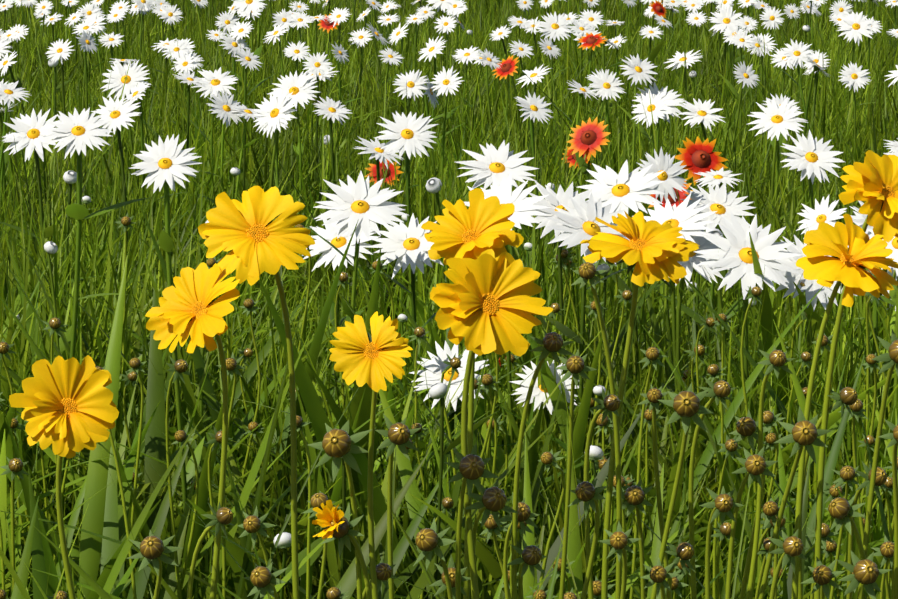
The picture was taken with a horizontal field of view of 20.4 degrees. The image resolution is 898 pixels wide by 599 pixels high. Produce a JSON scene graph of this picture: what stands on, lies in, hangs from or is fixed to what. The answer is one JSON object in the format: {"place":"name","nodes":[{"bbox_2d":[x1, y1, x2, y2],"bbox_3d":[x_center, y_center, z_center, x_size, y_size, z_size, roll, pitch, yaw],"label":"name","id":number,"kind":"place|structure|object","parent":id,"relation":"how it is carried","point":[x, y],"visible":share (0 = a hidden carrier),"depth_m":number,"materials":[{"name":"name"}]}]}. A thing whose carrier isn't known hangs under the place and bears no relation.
{"place":"outdoors","nodes":[
{"label":"outdoors","id":0,"kind":"place"},
{"bbox_2d":[0,0,897,598],"bbox_3d":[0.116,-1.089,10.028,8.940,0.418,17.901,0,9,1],"label":"meadow grass","id":1,"kind":"structure","parent":0,"point":[104,238],"depth_m":3.72,"materials":[{"name":"green plant"}]},
{"label":"ground","id":2,"kind":"structure","parent":0,"visible":0},
{"bbox_2d":[9,355,118,598],"bbox_3d":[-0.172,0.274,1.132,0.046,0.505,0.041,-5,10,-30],"label":"yellow flower","id":3,"kind":"object","parent":2,"relation":"on","point":[70,410],"visible":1,"depth_m":1.09,"materials":[{"name":"yellow plant"}]},
{"bbox_2d":[126,530,181,598],"bbox_3d":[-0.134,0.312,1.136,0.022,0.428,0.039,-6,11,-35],"label":"flower bud","id":4,"kind":"object","parent":2,"relation":"on","point":[152,547],"visible":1,"depth_m":1.09,"materials":[{"name":"green plant"}]},
{"bbox_2d":[145,262,239,598],"bbox_3d":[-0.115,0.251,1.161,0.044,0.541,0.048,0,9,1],"label":"yellow flower","id":5,"kind":"object","parent":2,"relation":"on","point":[193,308],"visible":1,"depth_m":1.12,"materials":[{"name":"yellow plant"}]},
{"bbox_2d":[187,501,233,598],"bbox_3d":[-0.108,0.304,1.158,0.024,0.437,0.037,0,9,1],"label":"flower bud","id":6,"kind":"object","parent":2,"relation":"on","point":[223,516],"visible":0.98,"depth_m":1.11,"materials":[{"name":"green plant"}]},
{"bbox_2d":[198,186,314,598],"bbox_3d":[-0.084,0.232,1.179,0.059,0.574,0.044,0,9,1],"label":"yellow flower","id":7,"kind":"object","parent":2,"relation":"on","point":[252,236],"visible":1,"depth_m":1.13,"materials":[{"name":"yellow plant"}]},
{"bbox_2d":[244,562,288,598],"bbox_3d":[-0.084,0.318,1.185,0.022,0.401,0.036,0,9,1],"label":"flower bud","id":8,"kind":"object","parent":2,"relation":"on","point":[262,579],"visible":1,"depth_m":1.14,"materials":[{"name":"green plant"}]},
{"bbox_2d":[308,420,372,598],"bbox_3d":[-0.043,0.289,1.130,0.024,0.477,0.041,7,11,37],"label":"flower bud","id":9,"kind":"object","parent":2,"relation":"on","point":[336,444],"visible":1,"depth_m":1.09,"materials":[{"name":"green plant"}]},
{"bbox_2d":[312,500,371,598],"bbox_3d":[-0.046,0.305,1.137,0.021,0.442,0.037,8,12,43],"label":"yellow flower","id":10,"kind":"object","parent":2,"relation":"on","point":[332,521],"visible":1,"depth_m":1.10,"materials":[{"name":"yellow plant"}]},
{"bbox_2d":[329,311,412,598],"bbox_3d":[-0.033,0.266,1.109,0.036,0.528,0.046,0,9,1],"label":"yellow flower","id":11,"kind":"object","parent":2,"relation":"on","point":[360,356],"visible":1,"depth_m":1.06,"materials":[{"name":"yellow plant"}]},
{"bbox_2d":[362,556,396,598],"bbox_3d":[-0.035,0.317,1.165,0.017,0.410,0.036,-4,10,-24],"label":"flower bud","id":12,"kind":"object","parent":2,"relation":"on","point":[383,572],"visible":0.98,"depth_m":1.12,"materials":[{"name":"green plant"}]},
{"bbox_2d":[375,414,420,598],"bbox_3d":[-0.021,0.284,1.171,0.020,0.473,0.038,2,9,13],"label":"flower bud","id":13,"kind":"object","parent":2,"relation":"on","point":[398,434],"visible":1,"depth_m":1.13,"materials":[{"name":"green plant"}]},
{"bbox_2d":[413,518,455,598],"bbox_3d":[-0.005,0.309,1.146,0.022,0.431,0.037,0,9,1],"label":"flower bud","id":14,"kind":"object","parent":2,"relation":"on","point":[428,541],"visible":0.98,"depth_m":1.10,"materials":[{"name":"green plant"}]},
{"bbox_2d":[0,0,897,598],"bbox_3d":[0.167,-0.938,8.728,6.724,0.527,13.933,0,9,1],"label":"daisies","id":15,"kind":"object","parent":2,"relation":"on","point":[568,216],"depth_m":3.20,"materials":[{"name":"white plant"}]},
{"bbox_2d":[0,198,897,598],"bbox_3d":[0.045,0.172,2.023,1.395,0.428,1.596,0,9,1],"label":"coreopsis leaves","id":16,"kind":"object","parent":2,"relation":"on","point":[102,528],"visible":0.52,"depth_m":2.09,"materials":[{"name":"green plant"}]},
{"bbox_2d":[0,212,897,598],"bbox_3d":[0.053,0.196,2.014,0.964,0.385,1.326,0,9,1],"label":"flower buds","id":17,"kind":"object","parent":2,"relation":"on","point":[254,524],"visible":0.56,"depth_m":2.00,"materials":[{"name":"green plant"}]},
{"bbox_2d":[430,555,470,598],"bbox_3d":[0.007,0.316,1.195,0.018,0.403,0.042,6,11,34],"label":"flower bud","id":18,"kind":"object","parent":2,"relation":"on","point":[451,571],"visible":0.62,"depth_m":1.15,"materials":[{"name":"green plant"}]},
{"bbox_2d":[444,443,498,598],"bbox_3d":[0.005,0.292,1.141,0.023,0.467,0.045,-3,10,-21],"label":"flower bud","id":19,"kind":"object","parent":2,"relation":"on","point":[470,467],"visible":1,"depth_m":1.09,"materials":[{"name":"green plant"}]},
{"bbox_2d":[421,188,523,598],"bbox_3d":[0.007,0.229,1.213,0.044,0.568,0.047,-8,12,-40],"label":"yellow flower","id":20,"kind":"object","parent":2,"relation":"on","point":[478,227],"visible":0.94,"depth_m":1.17,"materials":[{"name":"yellow plant"}]},
{"bbox_2d":[167,0,788,366],"bbox_3d":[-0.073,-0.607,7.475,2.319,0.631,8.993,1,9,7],"label":"red flowers","id":21,"kind":"object","parent":2,"relation":"on","point":[589,139],"visible":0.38,"depth_m":3.55,"materials":[{"name":"red plant"}]},
{"bbox_2d":[430,249,552,598],"bbox_3d":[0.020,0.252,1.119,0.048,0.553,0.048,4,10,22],"label":"yellow flower","id":22,"kind":"object","parent":2,"relation":"on","point":[485,302],"visible":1,"depth_m":1.08,"materials":[{"name":"yellow plant"}]},
{"bbox_2d":[464,481,518,598],"bbox_3d":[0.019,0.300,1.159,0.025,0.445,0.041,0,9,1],"label":"flower bud","id":23,"kind":"object","parent":2,"relation":"on","point":[494,499],"visible":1,"depth_m":1.11,"materials":[{"name":"green plant"}]},
{"bbox_2d":[499,492,538,598],"bbox_3d":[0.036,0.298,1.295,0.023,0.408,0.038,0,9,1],"label":"flower bud","id":24,"kind":"object","parent":2,"relation":"on","point":[525,514],"visible":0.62,"depth_m":1.25,"materials":[{"name":"green plant"}]},
{"bbox_2d":[507,538,546,598],"bbox_3d":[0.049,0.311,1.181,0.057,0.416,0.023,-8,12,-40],"label":"flower bud","id":25,"kind":"object","parent":2,"relation":"on","point":[532,556],"visible":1,"depth_m":1.13,"materials":[{"name":"green plant"}]},
{"bbox_2d":[511,331,573,598],"bbox_3d":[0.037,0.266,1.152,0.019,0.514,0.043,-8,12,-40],"label":"flower bud","id":26,"kind":"object","parent":2,"relation":"on","point":[553,343],"visible":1,"depth_m":1.12,"materials":[{"name":"green plant"}]},
{"bbox_2d":[556,350,596,598],"bbox_3d":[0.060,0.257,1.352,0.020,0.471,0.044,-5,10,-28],"label":"flower bud","id":27,"kind":"object","parent":2,"relation":"on","point":[574,366],"visible":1,"depth_m":1.33,"materials":[{"name":"green plant"}]},
{"bbox_2d":[568,478,607,598],"bbox_3d":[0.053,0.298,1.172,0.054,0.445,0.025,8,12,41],"label":"flower bud","id":28,"kind":"object","parent":2,"relation":"on","point":[586,493],"visible":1,"depth_m":1.12,"materials":[{"name":"green plant"}]},
{"bbox_2d":[571,259,621,598],"bbox_3d":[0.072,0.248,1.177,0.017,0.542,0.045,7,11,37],"label":"flower bud","id":29,"kind":"object","parent":2,"relation":"on","point":[586,271],"visible":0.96,"depth_m":1.15,"materials":[{"name":"green plant"}]},
{"bbox_2d":[584,387,621,598],"bbox_3d":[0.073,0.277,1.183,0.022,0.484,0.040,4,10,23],"label":"flower bud","id":30,"kind":"object","parent":2,"relation":"on","point":[611,403],"visible":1,"depth_m":1.15,"materials":[{"name":"green plant"}]},
{"bbox_2d":[599,522,639,598],"bbox_3d":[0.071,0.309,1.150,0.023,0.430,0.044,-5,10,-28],"label":"flower bud","id":31,"kind":"object","parent":2,"relation":"on","point":[618,540],"visible":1,"depth_m":1.10,"materials":[{"name":"green plant"}]},
{"bbox_2d":[612,479,652,598],"bbox_3d":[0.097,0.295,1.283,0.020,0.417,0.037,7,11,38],"label":"flower bud","id":32,"kind":"object","parent":2,"relation":"on","point":[633,496],"visible":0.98,"depth_m":1.24,"materials":[{"name":"green plant"}]},
{"bbox_2d":[580,211,699,598],"bbox_3d":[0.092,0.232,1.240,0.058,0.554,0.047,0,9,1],"label":"yellow flower","id":33,"kind":"object","parent":2,"relation":"on","point":[651,251],"visible":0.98,"depth_m":1.20,"materials":[{"name":"yellow plant"}]},
{"bbox_2d":[637,385,671,598],"bbox_3d":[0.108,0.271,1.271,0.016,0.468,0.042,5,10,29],"label":"flower bud","id":34,"kind":"object","parent":2,"relation":"on","point":[653,396],"visible":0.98,"depth_m":1.24,"materials":[{"name":"green plant"}]},
{"bbox_2d":[640,558,678,598],"bbox_3d":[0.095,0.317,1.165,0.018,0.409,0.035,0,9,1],"label":"flower bud","id":35,"kind":"object","parent":2,"relation":"on","point":[658,574],"visible":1,"depth_m":1.12,"materials":[{"name":"green plant"}]},
{"bbox_2d":[650,382,712,598],"bbox_3d":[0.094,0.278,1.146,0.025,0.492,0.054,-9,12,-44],"label":"flower bud","id":36,"kind":"object","parent":2,"relation":"on","point":[686,405],"visible":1,"depth_m":1.10,"materials":[{"name":"green plant"}]},
{"bbox_2d":[665,537,697,598],"bbox_3d":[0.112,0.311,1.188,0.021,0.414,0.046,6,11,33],"label":"flower bud","id":37,"kind":"object","parent":2,"relation":"on","point":[683,552],"visible":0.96,"depth_m":1.14,"materials":[{"name":"green plant"}]},
{"bbox_2d":[688,377,736,598],"bbox_3d":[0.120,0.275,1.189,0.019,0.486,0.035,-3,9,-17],"label":"flower bud","id":38,"kind":"object","parent":2,"relation":"on","point":[721,388],"visible":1,"depth_m":1.16,"materials":[{"name":"green plant"}]},
{"bbox_2d":[699,485,743,598],"bbox_3d":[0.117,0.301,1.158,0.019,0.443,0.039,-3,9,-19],"label":"flower bud","id":39,"kind":"object","parent":2,"relation":"on","point":[723,504],"visible":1,"depth_m":1.11,"materials":[{"name":"green plant"}]},
{"bbox_2d":[729,409,772,598],"bbox_3d":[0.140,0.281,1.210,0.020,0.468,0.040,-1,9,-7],"label":"flower bud","id":40,"kind":"object","parent":2,"relation":"on","point":[747,426],"visible":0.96,"depth_m":1.16,"materials":[{"name":"green plant"}]},
{"bbox_2d":[725,447,777,598],"bbox_3d":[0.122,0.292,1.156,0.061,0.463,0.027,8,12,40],"label":"flower bud","id":41,"kind":"object","parent":2,"relation":"on","point":[756,465],"visible":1,"depth_m":1.11,"materials":[{"name":"green plant"}]},
{"bbox_2d":[746,345,795,598],"bbox_3d":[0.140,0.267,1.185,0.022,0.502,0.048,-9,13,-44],"label":"flower bud","id":42,"kind":"object","parent":2,"relation":"on","point":[777,359],"visible":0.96,"depth_m":1.15,"materials":[{"name":"green plant"}]},
{"bbox_2d":[755,497,789,598],"bbox_3d":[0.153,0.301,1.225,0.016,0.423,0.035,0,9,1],"label":"flower bud","id":43,"kind":"object","parent":2,"relation":"on","point":[770,508],"visible":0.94,"depth_m":1.18,"materials":[{"name":"green plant"}]},
{"bbox_2d":[767,530,808,598],"bbox_3d":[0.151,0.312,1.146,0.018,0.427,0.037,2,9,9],"label":"flower bud","id":44,"kind":"object","parent":2,"relation":"on","point":[791,548],"visible":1,"depth_m":1.10,"materials":[{"name":"green plant"}]},
{"bbox_2d":[758,406,830,598],"bbox_3d":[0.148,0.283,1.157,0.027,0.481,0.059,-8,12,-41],"label":"flower bud","id":45,"kind":"object","parent":2,"relation":"on","point":[804,432],"visible":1,"depth_m":1.11,"materials":[{"name":"green plant"}]},
{"bbox_2d":[802,556,844,598],"bbox_3d":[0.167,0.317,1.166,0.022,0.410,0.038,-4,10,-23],"label":"flower bud","id":46,"kind":"object","parent":2,"relation":"on","point":[823,575],"visible":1,"depth_m":1.12,"materials":[{"name":"green plant"}]},
{"bbox_2d":[798,383,857,598],"bbox_3d":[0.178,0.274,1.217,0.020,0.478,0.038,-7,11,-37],"label":"flower bud","id":47,"kind":"object","parent":2,"relation":"on","point":[847,396],"visible":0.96,"depth_m":1.17,"materials":[{"name":"green plant"}]},
{"bbox_2d":[791,214,897,598],"bbox_3d":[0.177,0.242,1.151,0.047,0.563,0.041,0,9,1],"label":"yellow flower","id":48,"kind":"object","parent":2,"relation":"on","point":[842,266],"visible":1,"depth_m":1.11,"materials":[{"name":"yellow plant"}]},
{"bbox_2d":[825,492,871,598],"bbox_3d":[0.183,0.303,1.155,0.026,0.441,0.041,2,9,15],"label":"flower bud","id":49,"kind":"object","parent":2,"relation":"on","point":[839,508],"visible":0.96,"depth_m":1.11,"materials":[{"name":"green plant"}]},
{"bbox_2d":[814,150,897,598],"bbox_3d":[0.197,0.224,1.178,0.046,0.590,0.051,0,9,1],"label":"yellow flower","id":50,"kind":"object","parent":2,"relation":"on","point":[872,180],"visible":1,"depth_m":1.13,"materials":[{"name":"yellow plant"}]},
{"bbox_2d":[836,551,891,598],"bbox_3d":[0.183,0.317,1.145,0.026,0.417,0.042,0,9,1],"label":"flower bud","id":51,"kind":"object","parent":2,"relation":"on","point":[867,572],"visible":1,"depth_m":1.10,"materials":[{"name":"green plant"}]},
{"bbox_2d":[846,462,887,598],"bbox_3d":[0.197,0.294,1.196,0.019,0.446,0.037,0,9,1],"label":"flower bud","id":52,"kind":"object","parent":2,"relation":"on","point":[881,476],"visible":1,"depth_m":1.15,"materials":[{"name":"green plant"}]},
{"bbox_2d":[857,329,897,598],"bbox_3d":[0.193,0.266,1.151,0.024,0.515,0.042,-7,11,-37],"label":"flower bud","id":53,"kind":"object","parent":2,"relation":"on","point":[890,358],"visible":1,"depth_m":1.13,"materials":[{"name":"green plant"}]},
{"bbox_2d":[879,418,897,598],"bbox_3d":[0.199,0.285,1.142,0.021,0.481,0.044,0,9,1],"label":"flower bud","id":54,"kind":"object","parent":2,"relation":"on","point":[893,436],"visible":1,"depth_m":1.12,"materials":[{"name":"green plant"}]},
{"bbox_2d":[892,555,893,598],"bbox_3d":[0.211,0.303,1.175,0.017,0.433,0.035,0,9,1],"label":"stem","id":55,"kind":"object","parent":2,"relation":"on","point":[892,576],"visible":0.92,"depth_m":1.15,"materials":[{"name":"green plant"}]}
]}

